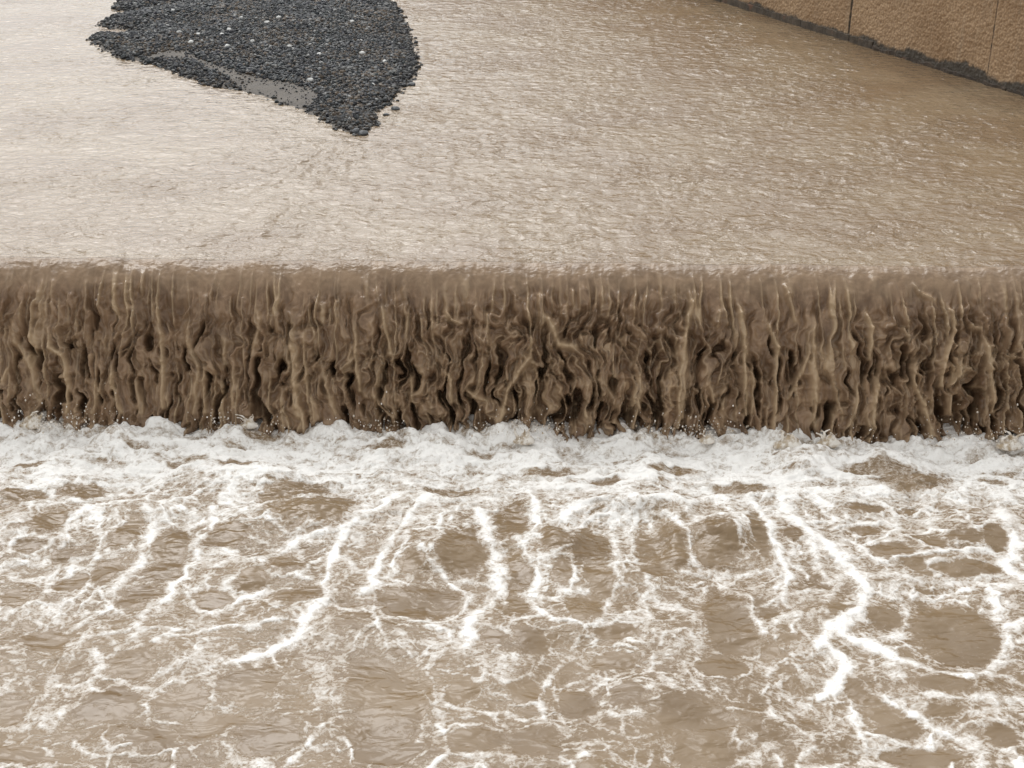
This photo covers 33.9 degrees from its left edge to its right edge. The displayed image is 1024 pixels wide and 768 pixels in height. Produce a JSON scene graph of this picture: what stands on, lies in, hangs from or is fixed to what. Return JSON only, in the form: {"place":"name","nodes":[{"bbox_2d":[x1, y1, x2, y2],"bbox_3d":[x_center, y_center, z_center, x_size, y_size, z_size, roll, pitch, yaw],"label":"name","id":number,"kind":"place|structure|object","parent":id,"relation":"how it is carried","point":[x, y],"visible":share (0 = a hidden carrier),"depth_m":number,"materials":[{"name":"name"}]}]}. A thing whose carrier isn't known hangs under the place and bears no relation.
{"place":"outdoors","nodes":[
{"label":"outdoors","id":0,"kind":"place"},
{"bbox_2d":[86,0,422,136],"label":"gravel bar","id":1,"kind":"object","parent":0,"point":[254,86],"visible":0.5,"depth_m":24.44,"materials":[{"name":"grey gravel"}]},
{"bbox_2d":[352,128,359,133],"bbox_3d":[-2.026,-3.279,21.784,0.107,0.084,0.155,-3,27,23],"label":"dark stone","id":2,"kind":"object","parent":1,"relation":"on","point":[355,130],"visible":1,"depth_m":21.73,"materials":[{"name":"grey stone"}]},
{"bbox_2d":[358,130,368,135],"bbox_3d":[-1.921,-3.241,21.718,0.120,0.075,0.184,26,31,29],"label":"dark stone","id":3,"kind":"object","parent":1,"relation":"on","point":[363,132],"visible":1,"depth_m":21.67,"materials":[{"name":"grey stone"}]},
{"bbox_2d":[0,0,1023,267],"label":"river water","id":4,"kind":"structure","parent":0,"point":[704,132],"depth_m":20.82,"materials":[{"name":"brown liquid"}]},
{"bbox_2d":[391,106,399,109],"bbox_3d":[-1.600,-3.780,23.083,0.128,0.075,0.138,24,28,30],"label":"dark stone","id":5,"kind":"object","parent":4,"relation":"on","point":[395,108],"visible":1,"depth_m":23.05,"materials":[{"name":"grey stone"}]},
{"bbox_2d":[0,421,1023,767],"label":"pool water","id":6,"kind":"structure","parent":0,"point":[386,697],"depth_m":12.62,"materials":[{"name":"brown liquid"}]},
{"bbox_2d":[0,410,1023,767],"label":"foam","id":7,"kind":"object","parent":6,"relation":"on","point":[338,464],"visible":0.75,"depth_m":14.78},
{"bbox_2d":[19,411,43,429],"bbox_3d":[-4.683,0.344,16.382,0.262,0.200,0.147,0,22,0],"label":"splash","id":8,"kind":"object","parent":7,"relation":"on","point":[31,420],"visible":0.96,"depth_m":16.35,"materials":[{"name":"liquid"}]},
{"bbox_2d":[235,414,257,429],"bbox_3d":[-2.577,0.360,16.366,0.195,0.166,0.129,8,23,19],"label":"splash","id":9,"kind":"object","parent":7,"relation":"on","point":[249,423],"visible":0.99,"depth_m":16.34,"materials":[{"name":"liquid"}]},
{"bbox_2d":[513,428,534,445],"bbox_3d":[0.112,0.496,16.018,0.212,0.176,0.133,0,22,0],"label":"splash","id":10,"kind":"object","parent":7,"relation":"on","point":[521,440],"visible":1,"depth_m":15.99,"materials":[{"name":"liquid"}]},
{"bbox_2d":[698,433,714,444],"bbox_3d":[1.862,0.512,16.026,0.164,0.123,0.105,0,22,0],"label":"splash","id":11,"kind":"object","parent":7,"relation":"on","point":[707,439],"visible":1,"depth_m":16.00,"materials":[{"name":"liquid"}]},
{"bbox_2d":[773,430,801,448],"bbox_3d":[2.615,0.525,15.911,0.290,0.222,0.180,0,22,0],"label":"splash","id":12,"kind":"object","parent":7,"relation":"on","point":[789,440],"visible":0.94,"depth_m":15.87,"materials":[{"name":"liquid"}]},
{"bbox_2d":[816,429,841,447],"bbox_3d":[3.007,0.509,15.963,0.255,0.200,0.145,0,22,0],"label":"splash","id":13,"kind":"object","parent":7,"relation":"on","point":[830,440],"visible":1,"depth_m":15.93,"materials":[{"name":"liquid"}]},
{"bbox_2d":[996,430,1023,450],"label":"splash","id":14,"kind":"object","parent":7,"relation":"on","point":[1004,442],"visible":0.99,"depth_m":15.87,"materials":[{"name":"liquid"}]},
{"bbox_2d":[0,256,1023,443],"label":"waterfall","id":15,"kind":"structure","parent":0,"point":[883,352],"depth_m":16.35,"materials":[{"name":"liquid"}]},
{"bbox_2d":[9,391,1022,445],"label":"spray","id":16,"kind":"object","parent":15,"relation":"on","point":[486,427],"visible":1,"depth_m":16.06,"materials":[{"name":"liquid"}]},
{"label":"riverbed","id":17,"kind":"structure","parent":0,"visible":0},
{"bbox_2d":[715,0,1023,96],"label":"retaining wall","id":18,"kind":"structure","parent":17,"relation":"on","point":[981,41],"depth_m":25.76,"materials":[{"name":"concrete"}]}
]}

